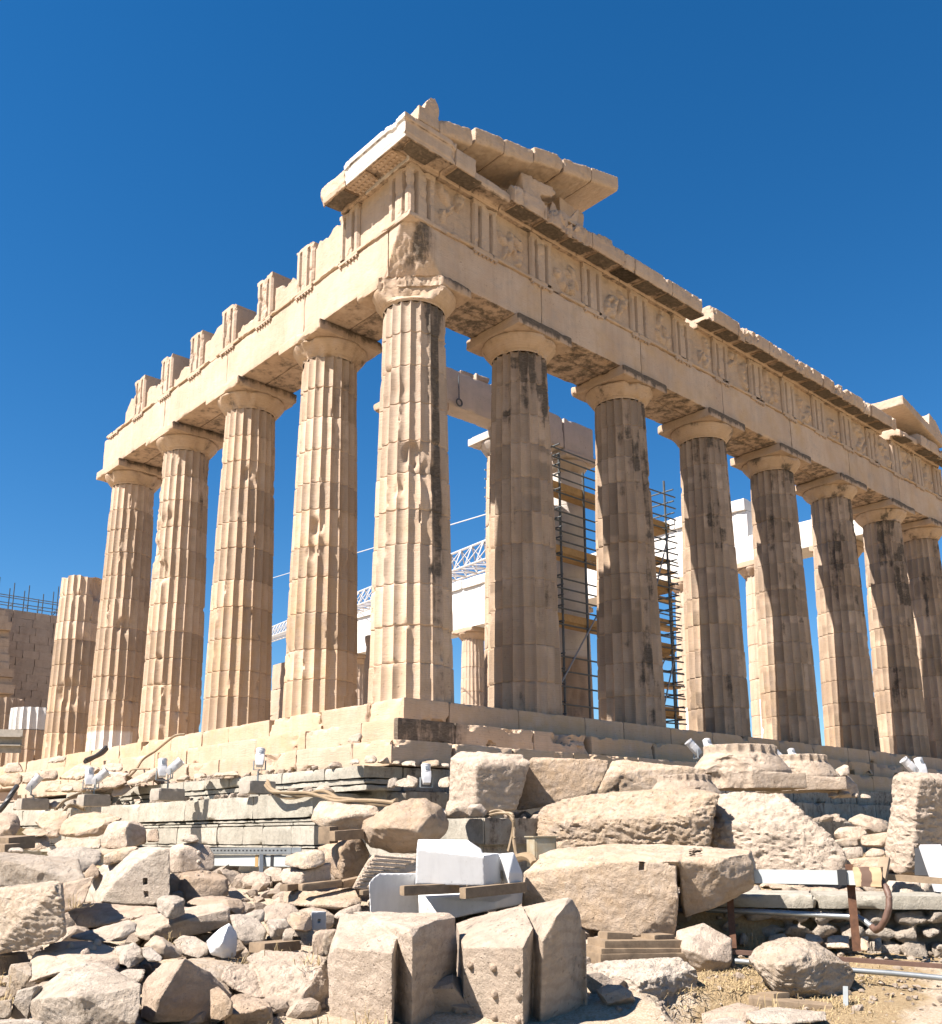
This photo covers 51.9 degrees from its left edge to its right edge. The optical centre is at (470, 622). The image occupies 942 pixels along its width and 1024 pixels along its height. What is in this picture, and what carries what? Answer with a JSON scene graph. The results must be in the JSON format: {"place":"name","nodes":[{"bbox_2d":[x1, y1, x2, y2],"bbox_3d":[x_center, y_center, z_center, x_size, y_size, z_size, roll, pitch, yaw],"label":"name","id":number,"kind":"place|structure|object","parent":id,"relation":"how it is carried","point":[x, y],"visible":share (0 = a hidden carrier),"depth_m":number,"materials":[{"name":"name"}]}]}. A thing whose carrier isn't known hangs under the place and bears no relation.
{"place":"outdoors","nodes":[
{"label":"outdoors","id":0,"kind":"place"},
{"bbox_2d":[0,853,941,1023],"bbox_3d":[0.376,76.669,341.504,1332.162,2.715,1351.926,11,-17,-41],"label":"ground","id":1,"kind":"structure","parent":0,"point":[900,1009],"depth_m":9.46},
{"bbox_2d":[0,812,19,835],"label":"marble block","id":2,"kind":"object","parent":1,"relation":"on","point":[9,823],"depth_m":17.19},
{"bbox_2d":[29,939,119,981],"bbox_3d":[-4.025,3.431,9.806,0.825,0.384,1.495,6,-14,-28],"label":"mutule block","id":3,"kind":"object","parent":1,"relation":"on","point":[52,960],"depth_m":9.64,"materials":[{"name":"stone"}]},
{"bbox_2d":[47,846,101,872],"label":"marble block","id":4,"kind":"object","parent":1,"relation":"on","point":[88,857],"depth_m":14.41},
{"bbox_2d":[59,812,121,837],"bbox_3d":[-7.128,3.763,18.023,0.953,0.476,2.037,11,-17,-41],"label":"boulder","id":5,"kind":"object","parent":1,"relation":"on","point":[91,824],"visible":0.91,"depth_m":17.49,"materials":[{"name":"beige stone"}]},
{"bbox_2d":[76,767,110,806],"bbox_3d":[-8.196,3.587,21.209,0.601,0.861,0.707,11,-17,-41],"label":"floodlight","id":6,"kind":"object","parent":1,"relation":"on","point":[93,799],"visible":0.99,"depth_m":21.10,"materials":[{"name":"metal"}]},
{"bbox_2d":[68,903,158,927],"bbox_3d":[-4.615,3.779,12.436,1.633,0.312,0.884,-4,-13,19],"label":"marble slab","id":7,"kind":"object","parent":1,"relation":"on","point":[101,914],"depth_m":12.15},
{"bbox_2d":[101,821,145,848],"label":"marble block","id":8,"kind":"object","parent":1,"relation":"on","point":[119,834],"depth_m":16.14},
{"bbox_2d":[84,846,169,904],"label":"marble slab","id":9,"kind":"structure","parent":1,"relation":"on","point":[140,876],"depth_m":12.93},
{"bbox_2d":[103,846,137,864],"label":"marble fragment","id":10,"kind":"object","parent":9,"relation":"on","point":[117,856],"visible":0.9,"depth_m":13.49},
{"bbox_2d":[150,757,184,800],"bbox_3d":[-6.386,3.328,20.609,0.601,0.910,0.711,11,-17,-41],"label":"floodlight","id":11,"kind":"object","parent":1,"relation":"on","point":[167,794],"visible":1,"depth_m":20.49,"materials":[{"name":"metal"}]},
{"bbox_2d":[134,903,230,940],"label":"marble block","id":12,"kind":"object","parent":1,"relation":"on","point":[198,919],"depth_m":11.20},
{"bbox_2d":[156,895,184,918],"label":"marble fragment","id":13,"kind":"object","parent":12,"relation":"on","point":[170,906],"visible":1,"depth_m":10.88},
{"bbox_2d":[188,958,241,980],"bbox_3d":[-2.619,3.524,9.898,0.550,0.208,1.161,2,-13,-12],"label":"marble slab","id":14,"kind":"object","parent":1,"relation":"on","point":[215,967],"depth_m":9.61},
{"bbox_2d":[173,935,207,957],"bbox_3d":[-2.995,3.449,10.342,0.357,0.220,0.738,4,-13,-17],"label":"marble fragment","id":15,"kind":"object","parent":14,"relation":"on","point":[193,946],"visible":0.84,"depth_m":10.13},
{"bbox_2d":[207,923,236,958],"bbox_3d":[-2.600,3.321,10.121,0.310,0.352,0.624,3,-13,-13],"label":"marble fragment","id":16,"kind":"object","parent":14,"relation":"on","point":[222,942],"visible":1,"depth_m":9.93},
{"bbox_2d":[210,987,232,1019],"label":"marble fragment","id":17,"kind":"object","parent":1,"relation":"on","point":[221,1003],"visible":1,"depth_m":7.68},
{"bbox_2d":[224,993,272,1023],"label":"marble block","id":18,"kind":"object","parent":1,"relation":"on","point":[249,1009],"depth_m":8.06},
{"bbox_2d":[210,847,301,871],"bbox_3d":[-3.833,4.205,16.650,2.088,0.665,0.389,-8,-15,32],"label":"cable duct","id":19,"kind":"object","parent":1,"relation":"on","point":[275,857],"visible":0.86,"depth_m":16.56,"materials":[{"name":"white plastic"}]},
{"bbox_2d":[221,950,328,1015],"bbox_3d":[-1.902,3.613,9.355,1.285,0.793,0.935,-5,-13,19],"label":"marble block","id":20,"kind":"object","parent":1,"relation":"on","point":[271,973],"depth_m":9.11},
{"bbox_2d":[249,939,300,952],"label":"timber beam","id":21,"kind":"structure","parent":20,"relation":"on","point":[259,946],"depth_m":9.98,"materials":[{"name":"brown wood"}]},
{"bbox_2d":[267,919,289,939],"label":"marble block","id":22,"kind":"object","parent":1,"relation":"on","point":[277,927],"depth_m":10.49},
{"bbox_2d":[282,928,313,945],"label":"marble block","id":23,"kind":"object","parent":1,"relation":"on","point":[291,934],"depth_m":10.26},
{"bbox_2d":[287,911,311,931],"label":"marble fragment","id":24,"kind":"object","parent":23,"relation":"on","point":[299,921],"visible":1,"depth_m":10.19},
{"bbox_2d":[311,911,325,929],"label":"white marble block","id":25,"kind":"object","parent":23,"relation":"on","point":[318,918],"depth_m":10.65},
{"bbox_2d":[318,839,369,879],"bbox_3d":[-1.922,3.544,14.585,0.750,0.646,1.568,3,-13,-14],"label":"rock","id":26,"kind":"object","parent":1,"relation":"on","point":[346,859],"depth_m":14.03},
{"bbox_2d":[311,801,378,829],"bbox_3d":[-1.947,2.975,14.827,0.945,0.485,1.556,11,-17,-41],"label":"boulder","id":27,"kind":"object","parent":26,"relation":"on","point":[342,816],"visible":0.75,"depth_m":14.35,"materials":[{"name":"stone"}]},
{"bbox_2d":[327,911,457,1023],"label":"cornice block","id":28,"kind":"object","parent":1,"relation":"on","point":[398,966],"depth_m":8.59,"materials":[{"name":"stone"}]},
{"bbox_2d":[0,765,892,885],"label":"temple foundation","id":29,"kind":"object","parent":1,"relation":"on","point":[260,821],"visible":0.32,"depth_m":19.63,"materials":[{"name":"grey stone"}]},
{"bbox_2d":[60,763,99,780],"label":"marble fragment","id":30,"kind":"object","parent":29,"relation":"on","point":[76,772],"visible":0.84,"depth_m":26.61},
{"bbox_2d":[239,747,275,794],"bbox_3d":[-4.269,2.982,19.481,0.600,0.926,0.490,11,-17,-41],"label":"floodlight","id":31,"kind":"object","parent":29,"relation":"on","point":[257,787],"visible":0.94,"depth_m":19.30,"materials":[{"name":"metal"}]},
{"bbox_2d":[0,98,941,803],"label":"ruined temple","id":32,"kind":"structure","parent":29,"relation":"on","point":[506,262],"depth_m":28.47,"materials":[{"name":"stone"}]},
{"bbox_2d":[0,577,58,615],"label":"scaffold","id":33,"kind":"object","parent":32,"relation":"on","point":[27,605],"visible":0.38,"depth_m":65.30,"materials":[{"name":"metal"}]},
{"bbox_2d":[272,514,485,641],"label":"crane","id":34,"kind":"object","parent":32,"relation":"on","point":[282,634],"visible":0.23,"depth_m":46.95,"materials":[{"name":"white paint"}]},
{"bbox_2d":[484,443,686,728],"bbox_3d":[5.248,-0.399,36.600,9.800,10.550,3.701,11,-17,-41],"label":"scaffold","id":35,"kind":"object","parent":32,"relation":"on","point":[570,494],"visible":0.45,"depth_m":34.20,"materials":[{"name":"metal"}]},
{"bbox_2d":[449,751,530,812],"bbox_3d":[0.304,2.870,17.402,1.412,1.107,1.737,1,-12,-4],"label":"marble block","id":36,"kind":"object","parent":29,"relation":"on","point":[488,781],"depth_m":16.74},
{"bbox_2d":[537,788,719,848],"bbox_3d":[2.560,3.215,15.656,3.104,1.034,1.439,-7,-14,28],"label":"marble block","id":37,"kind":"object","parent":29,"relation":"on","point":[672,816],"depth_m":15.07,"materials":[{"name":"stone"}]},
{"bbox_2d":[652,774,721,793],"bbox_3d":[3.544,2.803,16.060,1.211,0.552,1.211,-2,-12,7],"label":"column capital","id":38,"kind":"object","parent":37,"relation":"on","point":[694,781],"visible":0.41,"depth_m":15.71,"materials":[{"name":"stone"}]},
{"bbox_2d":[598,759,705,793],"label":"marble block","id":39,"kind":"object","parent":29,"relation":"on","point":[623,775],"depth_m":18.28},
{"bbox_2d":[694,743,806,790],"bbox_3d":[5.320,2.865,19.092,1.913,0.899,1.911,0,-12,0],"label":"column capital","id":40,"kind":"object","parent":39,"relation":"on","point":[745,767],"visible":0.81,"depth_m":18.39,"materials":[{"name":"stone"}]},
{"bbox_2d":[0,892,898,1023],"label":"dry grass","id":41,"kind":"structure","parent":1,"relation":"on","point":[835,1004],"depth_m":9.57,"materials":[{"name":"plant"}]},
{"bbox_2d":[732,950,941,968],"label":"iron rail","id":42,"kind":"object","parent":41,"relation":"on","point":[876,961],"visible":0.48,"depth_m":10.41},
{"bbox_2d":[418,893,522,917],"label":"white marble slab","id":43,"kind":"structure","parent":1,"relation":"on","point":[454,905],"depth_m":12.21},
{"bbox_2d":[0,762,941,1023],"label":"rubble","id":44,"kind":"object","parent":1,"relation":"on","point":[447,993],"visible":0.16,"depth_m":10.90,"materials":[{"name":"stone"}]},
{"bbox_2d":[8,847,23,852],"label":"marble block","id":45,"kind":"object","parent":44,"relation":"on","point":[16,850],"depth_m":14.70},
{"bbox_2d":[0,835,34,848],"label":"timber beam","id":46,"kind":"structure","parent":45,"relation":"on","point":[27,841],"depth_m":15.27,"materials":[{"name":"brown wood"}]},
{"bbox_2d":[5,962,31,999],"bbox_3d":[-4.178,3.308,8.934,0.200,0.375,0.844,6,-14,-25],"label":"marble fragment","id":47,"kind":"object","parent":44,"relation":"on","point":[20,974],"visible":0.91,"depth_m":8.70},
{"bbox_2d":[11,986,42,1018],"bbox_3d":[-3.680,3.135,8.008,0.227,0.332,0.678,6,-14,-25],"label":"marble fragment","id":48,"kind":"object","parent":44,"relation":"on","point":[24,997],"visible":0.76,"depth_m":7.79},
{"bbox_2d":[16,773,48,809],"bbox_3d":[-9.957,3.854,22.080,0.600,0.823,0.459,11,-17,-41],"label":"floodlight","id":49,"kind":"object","parent":44,"relation":"on","point":[33,803],"visible":1,"depth_m":21.90,"materials":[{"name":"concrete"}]},
{"bbox_2d":[0,881,66,953],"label":"marble block","id":50,"kind":"object","parent":44,"relation":"on","point":[32,915],"depth_m":9.73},
{"bbox_2d":[35,810,69,838],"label":"marble block","id":51,"kind":"object","parent":44,"relation":"on","point":[51,822],"depth_m":18.14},
{"bbox_2d":[55,838,100,848],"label":"marble block","id":52,"kind":"object","parent":44,"relation":"on","point":[93,843],"depth_m":15.87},
{"bbox_2d":[63,876,94,911],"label":"marble block","id":53,"kind":"object","parent":44,"relation":"on","point":[80,887],"depth_m":11.80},
{"bbox_2d":[0,852,83,886],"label":"marble block","id":54,"kind":"object","parent":53,"relation":"on","point":[17,868],"depth_m":12.41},
{"bbox_2d":[30,962,141,1023],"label":"marble block","id":55,"kind":"object","parent":44,"relation":"on","point":[90,993],"depth_m":7.43,"materials":[{"name":"stone"}]},
{"bbox_2d":[70,920,136,941],"bbox_3d":[-3.939,3.362,10.565,0.662,0.227,0.952,11,-17,-41],"label":"marble fragment","id":56,"kind":"object","parent":44,"relation":"on","point":[120,930],"visible":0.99,"depth_m":10.32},
{"bbox_2d":[114,942,143,967],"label":"marble fragment","id":57,"kind":"object","parent":44,"relation":"on","point":[130,955],"visible":0.99,"depth_m":9.65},
{"bbox_2d":[144,935,182,958],"bbox_3d":[-3.182,3.348,10.005,0.379,0.240,0.735,4,-13,-19],"label":"marble fragment","id":58,"kind":"object","parent":44,"relation":"on","point":[163,947],"visible":0.86,"depth_m":9.74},
{"bbox_2d":[141,959,231,1022],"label":"marble block","id":59,"kind":"object","parent":44,"relation":"on","point":[176,991],"depth_m":8.24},
{"bbox_2d":[170,870,228,900],"bbox_3d":[-3.858,3.700,13.654,0.717,0.411,0.984,11,-17,-41],"label":"rock","id":60,"kind":"object","parent":44,"relation":"on","point":[190,885],"depth_m":13.40,"materials":[{"name":"beige stone"}]},
{"bbox_2d":[169,842,213,872],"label":"stone block","id":61,"kind":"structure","parent":60,"relation":"on","point":[187,857],"depth_m":13.96,"materials":[{"name":"stone"}]},
{"bbox_2d":[187,896,244,913],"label":"marble block","id":62,"kind":"object","parent":44,"relation":"on","point":[236,906],"depth_m":11.97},
{"bbox_2d":[230,914,266,943],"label":"marble block","id":63,"kind":"object","parent":44,"relation":"on","point":[247,928],"depth_m":10.87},
{"bbox_2d":[263,903,298,922],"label":"marble block","id":64,"kind":"object","parent":44,"relation":"on","point":[279,911],"depth_m":11.69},
{"bbox_2d":[283,887,361,908],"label":"marble block","id":65,"kind":"object","parent":44,"relation":"on","point":[333,898],"depth_m":12.67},
{"bbox_2d":[280,863,330,883],"bbox_3d":[-2.297,3.478,13.428,0.690,0.301,0.998,11,-17,-41],"label":"marble fragment","id":66,"kind":"object","parent":65,"relation":"on","point":[294,875],"visible":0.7,"depth_m":13.06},
{"bbox_2d":[285,849,324,868],"bbox_3d":[-2.285,3.245,13.306,0.581,0.253,0.859,11,-17,-41],"label":"marble fragment","id":67,"kind":"object","parent":66,"relation":"on","point":[311,859],"visible":1,"depth_m":13.01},
{"bbox_2d":[298,879,341,890],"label":"timber beam","id":68,"kind":"structure","parent":65,"relation":"on","point":[318,885],"depth_m":12.68,"materials":[{"name":"brown wood"}]},
{"bbox_2d":[352,854,415,888],"bbox_3d":[-1.156,3.352,13.069,0.871,0.457,1.031,1,-12,-5],"label":"grooved marble piece","id":69,"kind":"object","parent":65,"relation":"on","point":[375,865],"visible":0.68,"depth_m":12.70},
{"bbox_2d":[362,798,448,853],"bbox_3d":[-0.974,2.943,14.012,1.240,0.770,1.965,1,-12,-7],"label":"boulder","id":70,"kind":"object","parent":69,"relation":"on","point":[403,827],"visible":0.91,"depth_m":13.45,"materials":[{"name":"beige stone"}]},
{"bbox_2d":[264,779,398,806],"bbox_3d":[-2.476,2.907,16.689,0.373,0.668,5.294,8,-15,-33],"label":"cable","id":71,"kind":"object","parent":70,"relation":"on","point":[330,796],"visible":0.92,"depth_m":16.69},
{"bbox_2d":[329,829,363,840],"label":"timber beam","id":72,"kind":"structure","parent":70,"relation":"on","point":[341,835],"depth_m":13.66,"materials":[{"name":"brown wood"}]},
{"bbox_2d":[312,929,335,955],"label":"marble fragment","id":73,"kind":"object","parent":44,"relation":"on","point":[317,941],"visible":0.55,"depth_m":9.74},
{"bbox_2d":[369,873,418,912],"bbox_3d":[-0.942,3.371,11.974,0.832,0.549,0.357,7,-14,-30],"label":"white marble slab","id":74,"kind":"object","parent":44,"relation":"on","point":[384,893],"depth_m":11.82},
{"bbox_2d":[400,884,459,895],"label":"timber beam","id":75,"kind":"structure","parent":44,"relation":"on","point":[412,890],"depth_m":11.47,"materials":[{"name":"brown wood"}]},
{"bbox_2d":[445,800,471,816],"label":"marble fragment","id":76,"kind":"object","parent":44,"relation":"on","point":[456,808],"visible":0.89,"depth_m":14.76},
{"bbox_2d":[459,882,526,898],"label":"timber beam","id":77,"kind":"structure","parent":44,"relation":"on","point":[490,890],"depth_m":11.37,"materials":[{"name":"brown wood"}]},
{"bbox_2d":[416,839,522,884],"bbox_3d":[-0.089,2.977,12.020,1.475,0.569,0.986,-3,-13,11],"label":"white marble block","id":78,"kind":"object","parent":77,"relation":"on","point":[455,862],"depth_m":11.64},
{"bbox_2d":[517,757,607,809],"bbox_3d":[1.695,2.953,17.716,1.672,0.946,1.002,-3,-13,10],"label":"marble block","id":79,"kind":"object","parent":44,"relation":"on","point":[549,780],"depth_m":17.31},
{"bbox_2d":[710,791,846,869],"bbox_3d":[4.792,3.252,15.095,2.125,1.259,1.625,-7,-14,28],"label":"marble block","id":80,"kind":"object","parent":44,"relation":"on","point":[776,831],"depth_m":14.47,"materials":[{"name":"stone"}]},
{"bbox_2d":[826,776,858,798],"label":"marble block","id":81,"kind":"object","parent":44,"relation":"on","point":[852,787],"depth_m":21.39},
{"bbox_2d":[755,753,846,793],"bbox_3d":[7.114,3.291,21.085,1.734,0.788,1.730,-3,-13,12],"label":"column capital","id":82,"kind":"object","parent":81,"relation":"on","point":[822,774],"visible":0.69,"depth_m":20.41,"materials":[{"name":"stone"}]},
{"bbox_2d":[835,837,858,847],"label":"marble fragment","id":83,"kind":"object","parent":44,"relation":"on","point":[847,842],"visible":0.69,"depth_m":15.23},
{"bbox_2d":[834,826,866,840],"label":"marble fragment","id":84,"kind":"object","parent":83,"relation":"on","point":[857,832],"visible":0.87,"depth_m":15.52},
{"bbox_2d":[848,814,887,833],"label":"marble fragment","id":85,"kind":"object","parent":84,"relation":"on","point":[869,824],"visible":0.85,"depth_m":15.93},
{"bbox_2d":[885,772,941,876],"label":"marble block","id":86,"kind":"object","parent":44,"relation":"on","point":[915,819],"depth_m":14.10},
{"bbox_2d":[900,756,927,772],"bbox_3d":[6.974,2.295,15.250,0.485,0.371,0.213,7,-14,-29],"label":"floodlight","id":87,"kind":"object","parent":86,"relation":"on","point":[919,765],"visible":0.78,"depth_m":15.23,"materials":[{"name":"white paint"}]},
{"bbox_2d":[456,897,587,1023],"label":"mutule block","id":88,"kind":"object","parent":1,"relation":"on","point":[519,965],"depth_m":8.64,"materials":[{"name":"stone"}]},
{"bbox_2d":[586,950,688,963],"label":"timber beam","id":89,"kind":"structure","parent":1,"relation":"on","point":[596,957],"depth_m":10.56,"materials":[{"name":"brown wood"}]},
{"bbox_2d":[586,945,681,953],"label":"timber beam","id":90,"kind":"structure","parent":89,"relation":"on","point":[596,949],"depth_m":10.61,"materials":[{"name":"brown wood"}]},
{"bbox_2d":[587,937,681,947],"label":"timber beam","id":91,"kind":"structure","parent":89,"relation":"on","point":[637,942],"depth_m":10.73,"materials":[{"name":"brown wood"}]},
{"bbox_2d":[587,957,698,1003],"bbox_3d":[1.768,3.797,10.020,1.165,0.703,1.310,-3,-13,13],"label":"marble block","id":92,"kind":"object","parent":1,"relation":"on","point":[661,977],"depth_m":9.64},
{"bbox_2d":[676,923,731,971],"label":"marble block","id":93,"kind":"object","parent":1,"relation":"on","point":[704,946],"depth_m":10.76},
{"bbox_2d":[702,1003,760,1022],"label":"marble slab","id":94,"kind":"object","parent":1,"relation":"on","point":[739,1011],"depth_m":8.56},
{"bbox_2d":[746,1007,825,1023],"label":"marble slab","id":95,"kind":"object","parent":1,"relation":"on","point":[773,1015],"depth_m":8.02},
{"bbox_2d":[749,995,832,1009],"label":"timber beam","id":96,"kind":"structure","parent":1,"relation":"on","point":[794,1003],"depth_m":8.84,"materials":[{"name":"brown wood"}]},
{"bbox_2d":[760,883,841,890],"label":"marble fragment","id":97,"kind":"object","parent":1,"relation":"on","point":[817,887],"visible":0.41,"depth_m":14.16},
{"bbox_2d":[748,937,855,997],"bbox_3d":[3.348,3.515,9.803,1.014,0.679,1.517,-4,-13,17],"label":"boulder","id":98,"kind":"object","parent":1,"relation":"on","point":[794,966],"visible":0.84,"depth_m":9.36,"materials":[{"name":"stone"}]},
{"bbox_2d":[678,890,941,957],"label":"stone wall","id":99,"kind":"structure","parent":1,"relation":"on","point":[907,936],"depth_m":12.10,"materials":[{"name":"grey stone"}]},
{"bbox_2d":[522,844,755,936],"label":"marble slab","id":100,"kind":"structure","parent":99,"relation":"on","point":[631,888],"depth_m":11.72,"materials":[{"name":"stone"}]},
{"bbox_2d":[524,836,557,866],"bbox_3d":[0.977,3.168,13.415,0.370,0.416,0.353,4,-13,-18],"label":"electric cabinet","id":101,"kind":"object","parent":100,"relation":"on","point":[537,846],"visible":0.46,"depth_m":13.29,"materials":[{"name":"metal"}]},
{"bbox_2d":[706,907,871,927],"bbox_3d":[3.879,3.615,11.866,2.014,0.194,0.171,-8,-14,31],"label":"grey pipe","id":102,"kind":"object","parent":99,"relation":"on","point":[866,922],"visible":0.85,"depth_m":11.87,"materials":[{"name":"metal"}]},
{"bbox_2d":[887,874,941,884],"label":"wooden plank","id":103,"kind":"object","parent":99,"relation":"on","point":[916,879],"visible":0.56,"depth_m":12.67,"materials":[{"name":"brown wood"}]},
{"bbox_2d":[919,844,941,891],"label":"white board","id":104,"kind":"object","parent":99,"relation":"on","point":[931,856],"visible":0.9,"depth_m":13.11,"materials":[{"name":"paint"}]},
{"bbox_2d":[727,864,892,950],"bbox_3d":[4.011,3.387,11.548,1.898,0.986,0.432,-5,-13,22],"label":"cable duct","id":105,"kind":"object","parent":1,"relation":"on","point":[850,876],"visible":0.99,"depth_m":11.42,"materials":[{"name":"white plastic"}]},
{"bbox_2d":[735,958,941,980],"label":"grey pipe","id":106,"kind":"object","parent":1,"relation":"on","point":[885,972],"visible":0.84,"depth_m":9.79,"materials":[{"name":"metal"}]},
{"bbox_2d":[827,935,849,948],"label":"marble fragment","id":107,"kind":"object","parent":1,"relation":"on","point":[837,941],"visible":1,"depth_m":11.77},
{"bbox_2d":[846,857,879,866],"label":"marble fragment","id":108,"kind":"object","parent":1,"relation":"on","point":[866,862],"visible":0.42,"depth_m":14.28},
{"bbox_2d":[865,848,884,856],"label":"marble fragment","id":109,"kind":"object","parent":108,"relation":"on","point":[873,852],"visible":0.88,"depth_m":14.48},
{"bbox_2d":[861,832,886,847],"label":"marble fragment","id":110,"kind":"object","parent":109,"relation":"on","point":[877,840],"visible":0.8,"depth_m":14.80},
{"bbox_2d":[895,910,931,926],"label":"marble block","id":111,"kind":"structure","parent":1,"relation":"on","point":[925,912],"depth_m":12.10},
{"bbox_2d":[887,880,920,892],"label":"marble fragment","id":112,"kind":"object","parent":111,"relation":"on","point":[900,886],"visible":0.27,"depth_m":12.83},
{"bbox_2d":[0,0,941,745],"label":"sky","id":113,"kind":"structure","parent":0,"point":[778,163],"materials":[{"name":"blue"}]},
{"bbox_3d":[-10.571,3.466,21.498,0.253,1.282,0.141,11,-17,-41],"label":"beam post","id":114,"kind":"object","parent":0,"visible":0},
{"bbox_2d":[0,729,24,752],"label":"steel beam","id":115,"kind":"structure","parent":114,"relation":"attached to","point":[10,740],"depth_m":21.54,"materials":[{"name":"metal"}]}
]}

